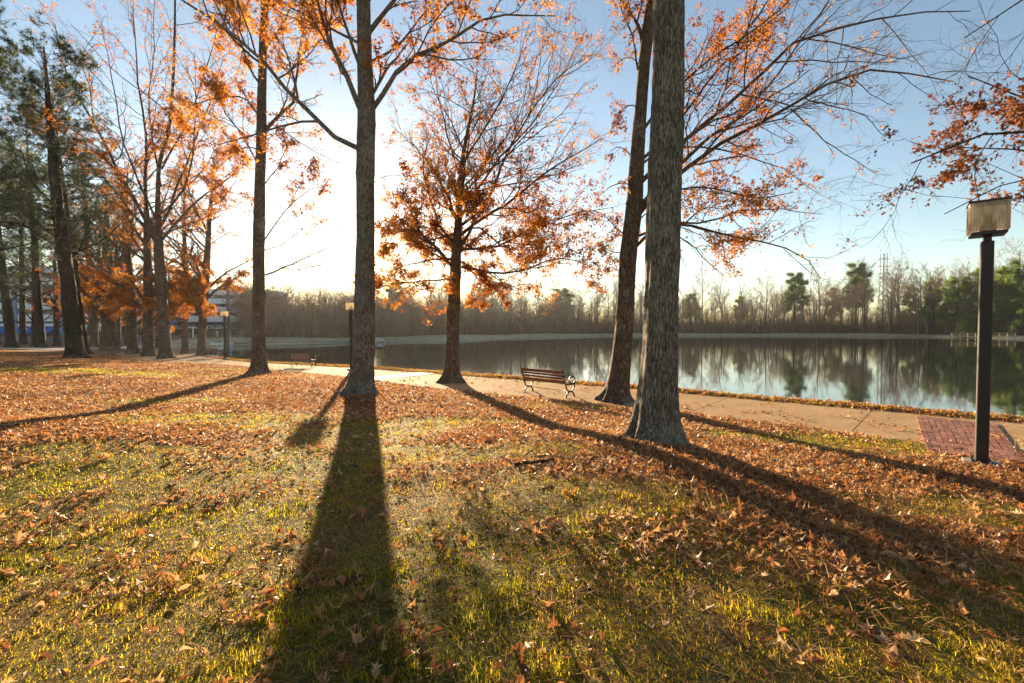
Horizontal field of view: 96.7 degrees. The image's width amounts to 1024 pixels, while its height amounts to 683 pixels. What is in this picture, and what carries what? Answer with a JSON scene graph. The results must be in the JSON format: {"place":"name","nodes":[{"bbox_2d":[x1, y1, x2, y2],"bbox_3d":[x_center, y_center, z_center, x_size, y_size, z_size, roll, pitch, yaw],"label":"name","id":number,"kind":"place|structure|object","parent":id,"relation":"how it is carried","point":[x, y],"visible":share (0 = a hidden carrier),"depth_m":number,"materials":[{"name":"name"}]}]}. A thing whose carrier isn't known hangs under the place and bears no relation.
{"place":"outdoors","nodes":[
{"label":"outdoors","id":0,"kind":"place"},
{"bbox_2d":[0,266,123,335],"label":"office building","id":1,"kind":"structure","parent":0,"point":[48,324],"depth_m":117.52,"materials":[{"name":"blue glass"}]},
{"bbox_2d":[2,346,141,348],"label":"pavement","id":2,"kind":"structure","parent":0,"point":[55,348],"depth_m":60.01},
{"bbox_2d":[0,337,181,342],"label":"road","id":3,"kind":"structure","parent":0,"point":[47,340],"depth_m":78.52,"materials":[{"name":"asphalt"}]},
{"bbox_2d":[0,332,1023,682],"bbox_3d":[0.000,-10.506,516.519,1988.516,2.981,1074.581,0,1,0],"label":"ground","id":4,"kind":"structure","parent":0,"point":[514,640],"depth_m":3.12,"materials":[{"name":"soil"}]},
{"bbox_2d":[0,138,52,344],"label":"pine tree","id":5,"kind":"object","parent":4,"relation":"on","point":[22,331],"visible":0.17,"depth_m":71.69,"materials":[{"name":"green plant"}]},
{"bbox_2d":[0,140,52,344],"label":"pine tree","id":6,"kind":"object","parent":4,"relation":"on","point":[18,220],"visible":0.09,"depth_m":72.75,"materials":[{"name":"green plant"}]},
{"bbox_2d":[0,137,57,347],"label":"pine tree","id":7,"kind":"object","parent":4,"relation":"on","point":[11,341],"visible":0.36,"depth_m":64.85,"materials":[{"name":"green plant"}]},
{"bbox_2d":[0,229,60,345],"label":"oak tree","id":8,"kind":"object","parent":4,"relation":"on","point":[32,328],"visible":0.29,"depth_m":69.07,"materials":[{"name":"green plant"}]},
{"bbox_2d":[0,49,65,281],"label":"pine tree","id":9,"kind":"object","parent":4,"relation":"on","point":[13,166],"visible":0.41,"depth_m":36.72,"materials":[{"name":"green plant"}]},
{"bbox_2d":[24,234,62,345],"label":"oak tree","id":10,"kind":"object","parent":4,"relation":"on","point":[57,321],"visible":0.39,"depth_m":69.96,"materials":[{"name":"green plant"}]},
{"bbox_2d":[0,127,94,347],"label":"pine tree","id":11,"kind":"object","parent":4,"relation":"on","point":[40,336],"visible":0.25,"depth_m":64.52,"materials":[{"name":"green plant"}]},
{"bbox_2d":[0,0,100,227],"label":"pine tree","id":12,"kind":"object","parent":4,"relation":"on","point":[10,90],"visible":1,"depth_m":26.51,"materials":[{"name":"green plant"}]},
{"bbox_2d":[0,69,125,353],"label":"pine tree","id":13,"kind":"object","parent":4,"relation":"on","point":[94,207],"visible":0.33,"depth_m":45.24,"materials":[{"name":"green plant"}]},
{"bbox_2d":[24,142,119,342],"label":"pine tree","id":14,"kind":"object","parent":4,"relation":"on","point":[51,285],"visible":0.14,"depth_m":69.86,"materials":[{"name":"green plant"}]},
{"bbox_2d":[0,28,147,358],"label":"pine tree","id":15,"kind":"object","parent":4,"relation":"on","point":[72,326],"visible":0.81,"depth_m":36.57,"materials":[{"name":"green plant"}]},
{"bbox_2d":[35,198,123,347],"bbox_3d":[-59.028,-10.205,62.836,10.989,22.529,9.063,0,1,0],"label":"oak tree","id":16,"kind":"object","parent":4,"relation":"on","point":[91,318],"visible":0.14,"depth_m":62.55,"materials":[{"name":"orange plant"}]},
{"bbox_2d":[70,181,153,349],"bbox_3d":[-48.533,-9.194,54.338,10.527,20.734,10.723,0,1,0],"label":"oak tree","id":17,"kind":"object","parent":4,"relation":"on","point":[107,315],"visible":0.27,"depth_m":54.43,"materials":[{"name":"orange plant"}]},
{"bbox_2d":[83,216,141,346],"bbox_3d":[-56.500,-8.864,65.076,8.672,19.731,8.718,0,1,0],"label":"oak tree","id":18,"kind":"object","parent":4,"relation":"on","point":[119,324],"visible":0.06,"depth_m":64.96,"materials":[{"name":"orange plant"}]},
{"bbox_2d":[95,196,141,346],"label":"oak tree","id":19,"kind":"object","parent":4,"relation":"on","point":[124,336],"visible":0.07,"depth_m":68.05,"materials":[{"name":"orange plant"}]},
{"bbox_2d":[48,145,192,353],"bbox_3d":[-40.065,-9.515,47.561,11.332,21.932,8.130,-1,2,-25],"label":"oak tree","id":20,"kind":"object","parent":4,"relation":"on","point":[132,322],"visible":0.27,"depth_m":47.43,"materials":[{"name":"orange plant"}]},
{"bbox_2d":[0,0,269,358],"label":"oak tree","id":21,"kind":"object","parent":4,"relation":"on","point":[165,351],"visible":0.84,"depth_m":39.69,"materials":[{"name":"orange plant"}]},
{"bbox_2d":[78,140,203,355],"bbox_3d":[-34.495,-9.252,43.492,8.958,21.611,8.179,-1,2,-32],"label":"oak tree","id":22,"kind":"object","parent":4,"relation":"on","point":[125,293],"visible":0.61,"depth_m":43.33,"materials":[{"name":"orange plant"}]},
{"bbox_2d":[133,221,172,347],"bbox_3d":[-48.867,-8.702,63.673,8.837,19.478,10.013,0,1,0],"label":"oak tree","id":23,"kind":"object","parent":4,"relation":"on","point":[156,332],"visible":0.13,"depth_m":62.69,"materials":[{"name":"orange plant"}]},
{"bbox_2d":[81,145,238,353],"bbox_3d":[-35.802,-9.204,48.460,11.318,21.267,12.880,0,1,0],"label":"oak tree","id":24,"kind":"object","parent":4,"relation":"on","point":[185,343],"visible":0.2,"depth_m":46.54,"materials":[{"name":"orange plant"}]},
{"bbox_2d":[121,324,240,336],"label":"hedge","id":25,"kind":"object","parent":4,"relation":"on","point":[178,329],"visible":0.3,"depth_m":103.63,"materials":[{"name":"green plant"}]},
{"bbox_2d":[134,141,252,355],"bbox_3d":[-30.253,-9.222,43.849,8.029,21.604,10.076,1,2,20],"label":"oak tree","id":26,"kind":"object","parent":4,"relation":"on","point":[201,295],"visible":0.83,"depth_m":42.90,"materials":[{"name":"orange plant"}]},
{"bbox_2d":[135,289,285,334],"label":"office building","id":27,"kind":"structure","parent":4,"relation":"on","point":[212,319],"depth_m":149.58,"materials":[{"name":"grey glass"}]},
{"bbox_2d":[211,275,250,345],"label":"oak tree","id":28,"kind":"object","parent":4,"relation":"on","point":[228,326],"visible":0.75,"depth_m":75.64,"materials":[{"name":"orange plant"}]},
{"bbox_2d":[161,0,354,373],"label":"oak tree","id":29,"kind":"object","parent":4,"relation":"on","point":[220,91],"visible":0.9,"depth_m":24.08,"materials":[{"name":"orange plant"}]},
{"bbox_2d":[274,299,297,336],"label":"bare tree","id":30,"kind":"object","parent":4,"relation":"on","point":[284,316],"visible":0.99,"depth_m":93.92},
{"bbox_2d":[322,297,343,337],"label":"bare tree","id":31,"kind":"object","parent":4,"relation":"on","point":[326,308],"visible":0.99,"depth_m":101.81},
{"bbox_2d":[233,338,445,344],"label":"retaining wall","id":32,"kind":"structure","parent":4,"relation":"on","point":[341,341],"depth_m":93.00,"materials":[{"name":"grey concrete"}]},
{"bbox_2d":[375,295,390,336],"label":"bare tree","id":33,"kind":"object","parent":4,"relation":"on","point":[379,306],"visible":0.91,"depth_m":112.80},
{"bbox_2d":[182,0,592,395],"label":"oak tree","id":34,"kind":"object","parent":4,"relation":"on","point":[361,379],"visible":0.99,"depth_m":14.75,"materials":[{"name":"brown plant"}]},
{"bbox_2d":[385,281,405,301],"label":"pine tree","id":35,"kind":"object","parent":4,"relation":"on","point":[394,290],"visible":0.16,"depth_m":163.20,"materials":[{"name":"green plant"}]},
{"bbox_2d":[395,296,412,334],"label":"bare tree","id":36,"kind":"object","parent":4,"relation":"on","point":[404,314],"visible":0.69,"depth_m":124.07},
{"bbox_2d":[484,295,498,332],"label":"bare tree","id":37,"kind":"object","parent":4,"relation":"on","point":[491,308],"visible":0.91,"depth_m":153.03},
{"bbox_2d":[351,0,647,383],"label":"oak tree","id":38,"kind":"object","parent":4,"relation":"on","point":[413,236],"visible":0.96,"depth_m":18.17,"materials":[{"name":"orange plant"}]},
{"bbox_2d":[494,295,510,334],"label":"bare tree","id":39,"kind":"object","parent":4,"relation":"on","point":[507,313],"visible":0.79,"depth_m":159.00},
{"bbox_2d":[0,422,1023,682],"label":"fallen leaves","id":40,"kind":"object","parent":4,"relation":"on","point":[792,458],"depth_m":4.04,"materials":[{"name":"plant"}]},
{"bbox_2d":[0,350,1023,457],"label":"fallen leaves","id":41,"kind":"object","parent":4,"relation":"on","point":[57,415],"depth_m":12.08,"materials":[{"name":"plant"}]},
{"bbox_2d":[523,302,535,333],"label":"bare tree","id":42,"kind":"object","parent":4,"relation":"on","point":[529,307],"visible":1,"depth_m":173.28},
{"bbox_2d":[546,287,576,316],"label":"pine tree","id":43,"kind":"object","parent":4,"relation":"on","point":[565,291],"visible":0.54,"depth_m":211.73,"materials":[{"name":"green plant"}]},
{"bbox_2d":[600,282,615,323],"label":"bare tree","id":44,"kind":"object","parent":4,"relation":"on","point":[608,298],"visible":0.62,"depth_m":222.05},
{"bbox_2d":[600,281,617,312],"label":"bare tree","id":45,"kind":"object","parent":4,"relation":"on","point":[615,298],"visible":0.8,"depth_m":218.02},
{"bbox_2d":[212,263,1023,337],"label":"woods","id":46,"kind":"object","parent":4,"relation":"on","point":[245,306],"visible":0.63,"depth_m":150.84,"materials":[{"name":"plant"}]},
{"bbox_2d":[221,357,1023,421],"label":"bank leaves","id":47,"kind":"object","parent":4,"relation":"on","point":[775,396],"visible":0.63,"depth_m":13.97,"materials":[{"name":"plant"}]},
{"bbox_2d":[226,310,1023,338],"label":"scrub","id":48,"kind":"object","parent":4,"relation":"on","point":[522,325],"visible":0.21,"depth_m":150.88,"materials":[{"name":"plant"}]},
{"bbox_2d":[231,358,1023,421],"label":"bank grass","id":49,"kind":"structure","parent":4,"relation":"on","point":[421,370],"depth_m":14.66,"materials":[{"name":"plant"}]},
{"bbox_2d":[623,0,690,447],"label":"oak tree","id":50,"kind":"object","parent":4,"relation":"on","point":[655,416],"visible":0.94,"depth_m":6.62,"materials":[{"name":"brown plant"}]},
{"bbox_2d":[679,289,695,332],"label":"bare tree","id":51,"kind":"object","parent":4,"relation":"on","point":[682,301],"visible":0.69,"depth_m":222.66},
{"bbox_2d":[681,293,703,321],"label":"pine tree","id":52,"kind":"object","parent":4,"relation":"on","point":[687,300],"visible":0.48,"depth_m":231.06,"materials":[{"name":"green plant"}]},
{"bbox_2d":[685,292,701,332],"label":"bare tree","id":53,"kind":"object","parent":4,"relation":"on","point":[696,310],"visible":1,"depth_m":214.19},
{"bbox_2d":[691,268,720,314],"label":"bare tree","id":54,"kind":"object","parent":4,"relation":"on","point":[702,285],"visible":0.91,"depth_m":237.61,"materials":[{"name":"plant"}]},
{"bbox_2d":[706,268,729,316],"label":"bare tree","id":55,"kind":"object","parent":4,"relation":"on","point":[714,289],"visible":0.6,"depth_m":240.06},
{"bbox_2d":[710,283,732,324],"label":"bare tree","id":56,"kind":"object","parent":4,"relation":"on","point":[723,300],"visible":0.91,"depth_m":225.23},
{"bbox_2d":[713,289,732,331],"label":"bare tree","id":57,"kind":"object","parent":4,"relation":"on","point":[724,305],"visible":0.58,"depth_m":232.09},
{"bbox_2d":[734,280,754,332],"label":"bare tree","id":58,"kind":"object","parent":4,"relation":"on","point":[741,307],"visible":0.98,"depth_m":219.93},
{"bbox_2d":[743,287,767,332],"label":"bare tree","id":59,"kind":"object","parent":4,"relation":"on","point":[758,306],"visible":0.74,"depth_m":219.76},
{"bbox_2d":[747,298,763,333],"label":"bare tree","id":60,"kind":"object","parent":4,"relation":"on","point":[752,314],"visible":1,"depth_m":213.81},
{"bbox_2d":[755,295,772,333],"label":"bare tree","id":61,"kind":"object","parent":4,"relation":"on","point":[762,310],"visible":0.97,"depth_m":214.91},
{"bbox_2d":[755,270,781,315],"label":"bare tree","id":62,"kind":"object","parent":4,"relation":"on","point":[762,286],"visible":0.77,"depth_m":236.26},
{"bbox_2d":[764,284,783,332],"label":"bare tree","id":63,"kind":"object","parent":4,"relation":"on","point":[772,300],"visible":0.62,"depth_m":225.97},
{"bbox_2d":[764,284,789,332],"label":"bare tree","id":64,"kind":"object","parent":4,"relation":"on","point":[777,303],"visible":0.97,"depth_m":217.23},
{"bbox_2d":[779,271,811,323],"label":"pine tree","id":65,"kind":"object","parent":4,"relation":"on","point":[799,289],"visible":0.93,"depth_m":219.12,"materials":[{"name":"green plant"}]},
{"bbox_2d":[576,0,1023,404],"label":"oak tree","id":66,"kind":"object","parent":4,"relation":"on","point":[616,390],"visible":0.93,"depth_m":13.10,"materials":[{"name":"orange plant"}]},
{"bbox_2d":[807,295,822,332],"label":"bare tree","id":67,"kind":"object","parent":4,"relation":"on","point":[814,309],"visible":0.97,"depth_m":211.53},
{"bbox_2d":[803,264,834,320],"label":"bare tree","id":68,"kind":"object","parent":4,"relation":"on","point":[820,287],"visible":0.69,"depth_m":232.31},
{"bbox_2d":[808,284,830,322],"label":"bare tree","id":69,"kind":"object","parent":4,"relation":"on","point":[812,300],"visible":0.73,"depth_m":219.09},
{"bbox_2d":[813,284,841,325],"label":"bare tree","id":70,"kind":"object","parent":4,"relation":"on","point":[826,301],"visible":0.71,"depth_m":217.74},
{"bbox_2d":[812,282,848,325],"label":"bare tree","id":71,"kind":"object","parent":4,"relation":"on","point":[832,302],"visible":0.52,"depth_m":221.31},
{"bbox_2d":[823,292,842,332],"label":"bare tree","id":72,"kind":"object","parent":4,"relation":"on","point":[832,309],"visible":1,"depth_m":209.50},
{"bbox_2d":[819,271,853,322],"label":"bare tree","id":73,"kind":"object","parent":4,"relation":"on","point":[837,293],"visible":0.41,"depth_m":225.54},
{"bbox_2d":[828,289,850,331],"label":"bare tree","id":74,"kind":"object","parent":4,"relation":"on","point":[842,309],"visible":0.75,"depth_m":211.92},
{"bbox_2d":[843,281,861,332],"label":"bare tree","id":75,"kind":"object","parent":4,"relation":"on","point":[852,304],"visible":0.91,"depth_m":204.90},
{"bbox_2d":[838,261,875,319],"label":"pine tree","id":76,"kind":"object","parent":4,"relation":"on","point":[855,275],"visible":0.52,"depth_m":219.14,"materials":[{"name":"green plant"}]},
{"bbox_2d":[845,280,873,332],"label":"bare tree","id":77,"kind":"object","parent":4,"relation":"on","point":[862,300],"visible":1,"depth_m":199.62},
{"bbox_2d":[843,258,878,320],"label":"bare tree","id":78,"kind":"object","parent":4,"relation":"on","point":[864,279],"visible":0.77,"depth_m":217.40,"materials":[{"name":"plant"}]},
{"bbox_2d":[859,281,878,331],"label":"bare tree","id":79,"kind":"object","parent":4,"relation":"on","point":[867,298],"visible":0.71,"depth_m":212.64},
{"bbox_2d":[870,294,895,323],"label":"bare tree","id":80,"kind":"object","parent":4,"relation":"on","point":[881,313],"visible":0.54,"depth_m":202.02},
{"bbox_2d":[877,253,889,317],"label":"pylon","id":81,"kind":"object","parent":4,"relation":"on","point":[883,260],"visible":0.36,"depth_m":418.06,"materials":[{"name":"metal"}]},
{"bbox_2d":[864,262,908,333],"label":"bare tree","id":82,"kind":"object","parent":4,"relation":"on","point":[898,293],"visible":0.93,"depth_m":193.71,"materials":[{"name":"plant"}]},
{"bbox_2d":[877,291,900,333],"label":"bare tree","id":83,"kind":"object","parent":4,"relation":"on","point":[885,314],"visible":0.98,"depth_m":191.66,"materials":[{"name":"plant"}]},
{"bbox_2d":[879,270,906,319],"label":"bare tree","id":84,"kind":"object","parent":4,"relation":"on","point":[889,278],"visible":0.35,"depth_m":203.96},
{"bbox_2d":[872,250,914,323],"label":"bare tree","id":85,"kind":"object","parent":4,"relation":"on","point":[883,277],"visible":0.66,"depth_m":204.40,"materials":[{"name":"plant"}]},
{"bbox_2d":[882,256,917,309],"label":"bare tree","id":86,"kind":"object","parent":4,"relation":"on","point":[899,277],"visible":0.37,"depth_m":210.70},
{"bbox_2d":[900,284,919,329],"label":"pine tree","id":87,"kind":"object","parent":4,"relation":"on","point":[908,303],"visible":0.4,"depth_m":208.20,"materials":[{"name":"green plant"}]},
{"bbox_2d":[900,281,929,333],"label":"bare tree","id":88,"kind":"object","parent":4,"relation":"on","point":[919,299],"visible":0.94,"depth_m":183.41,"materials":[{"name":"plant"}]},
{"bbox_2d":[810,0,1023,263],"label":"oak tree","id":89,"kind":"object","parent":4,"relation":"on","point":[946,175],"visible":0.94,"depth_m":8.35,"materials":[{"name":"orange plant"}]},
{"bbox_2d":[903,267,944,333],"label":"bare tree","id":90,"kind":"object","parent":4,"relation":"on","point":[915,292],"visible":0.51,"depth_m":190.32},
{"bbox_2d":[906,263,948,306],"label":"bare tree","id":91,"kind":"object","parent":4,"relation":"on","point":[927,274],"visible":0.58,"depth_m":192.83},
{"bbox_2d":[916,277,944,333],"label":"pine tree","id":92,"kind":"object","parent":4,"relation":"on","point":[923,314],"visible":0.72,"depth_m":179.98,"materials":[{"name":"green plant"}]},
{"bbox_2d":[916,276,945,334],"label":"bare tree","id":93,"kind":"object","parent":4,"relation":"on","point":[928,310],"visible":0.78,"depth_m":179.56,"materials":[{"name":"plant"}]},
{"bbox_2d":[926,264,961,334],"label":"bare tree","id":94,"kind":"object","parent":4,"relation":"on","point":[941,283],"visible":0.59,"depth_m":173.43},
{"bbox_2d":[934,275,978,334],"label":"pine tree","id":95,"kind":"object","parent":4,"relation":"on","point":[951,301],"visible":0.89,"depth_m":165.62,"materials":[{"name":"green plant"}]},
{"bbox_2d":[942,256,972,323],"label":"bare tree","id":96,"kind":"object","parent":4,"relation":"on","point":[957,271],"visible":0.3,"depth_m":180.98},
{"bbox_2d":[953,308,977,337],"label":"bush","id":97,"kind":"object","parent":4,"relation":"on","point":[967,324],"visible":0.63,"depth_m":154.47,"materials":[{"name":"green plant"}]},
{"bbox_2d":[959,267,997,320],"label":"pine tree","id":98,"kind":"object","parent":4,"relation":"on","point":[976,271],"visible":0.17,"depth_m":165.98,"materials":[{"name":"green plant"}]},
{"bbox_2d":[961,196,1011,465],"bbox_3d":[7.068,-0.083,6.804,0.435,4.002,0.435,1,2,41],"label":"street lamp","id":99,"kind":"object","parent":4,"relation":"on","point":[988,220],"visible":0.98,"depth_m":6.74,"materials":[{"name":"black metal"}]},
{"bbox_2d":[968,288,1012,333],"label":"pine tree","id":100,"kind":"object","parent":4,"relation":"on","point":[975,307],"visible":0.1,"depth_m":150.96,"materials":[{"name":"green plant"}]},
{"bbox_2d":[965,264,1023,334],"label":"pine tree","id":101,"kind":"object","parent":4,"relation":"on","point":[999,300],"visible":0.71,"depth_m":148.43,"materials":[{"name":"green plant"}]},
{"bbox_2d":[994,258,1023,334],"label":"pine tree","id":102,"kind":"object","parent":4,"relation":"on","point":[1015,274],"visible":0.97,"depth_m":144.27,"materials":[{"name":"green plant"}]},
{"bbox_2d":[996,237,1023,282],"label":"bare tree","id":103,"kind":"object","parent":4,"relation":"on","point":[1015,250],"visible":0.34,"depth_m":171.15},
{"bbox_2d":[0,0,1023,324],"label":"sky","id":104,"kind":"structure","parent":0,"point":[933,237],"materials":[{"name":"blue"}]},
{"bbox_2d":[115,348,1023,455],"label":"path","id":105,"kind":"structure","parent":0,"point":[819,416],"depth_m":12.64,"materials":[{"name":"beige concrete"}]},
{"bbox_2d":[220,311,227,359],"bbox_3d":[-23.356,-0.505,36.999,0.435,4.002,0.435,1,2,30],"label":"street lamp","id":106,"kind":"object","parent":105,"relation":"on","point":[224,314],"visible":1,"depth_m":36.93,"materials":[{"name":"metal"}]},
{"bbox_2d":[289,353,316,366],"bbox_3d":[-13.998,1.205,30.482,1.906,0.902,0.662,1,2,25],"label":"park bench","id":107,"kind":"object","parent":105,"relation":"on","point":[296,358],"visible":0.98,"depth_m":30.32,"materials":[{"name":"brown wood"}]},
{"bbox_2d":[346,302,353,369],"bbox_3d":[-9.336,-0.299,26.392,0.435,4.002,0.435,1,2,38],"label":"street lamp","id":108,"kind":"object","parent":105,"relation":"on","point":[350,306],"visible":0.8,"depth_m":26.33,"materials":[{"name":"metal"}]},
{"bbox_2d":[375,372,434,379],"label":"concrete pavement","id":109,"kind":"structure","parent":105,"relation":"on","point":[398,375],"depth_m":22.16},
{"bbox_2d":[520,366,575,397],"bbox_3d":[1.150,1.300,14.966,0.662,0.902,1.906,-1,2,-43],"label":"park bench","id":110,"kind":"object","parent":105,"relation":"on","point":[541,379],"visible":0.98,"depth_m":14.70,"materials":[{"name":"brown wood"}]},
{"bbox_2d":[916,416,1023,462],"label":"brick paving","id":111,"kind":"structure","parent":105,"relation":"on","point":[1004,452],"depth_m":8.72,"materials":[{"name":"brick"}]},
{"bbox_2d":[207,336,1023,415],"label":"pond water","id":112,"kind":"structure","parent":0,"point":[936,373],"depth_m":37.63,"materials":[{"name":"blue liquid"}]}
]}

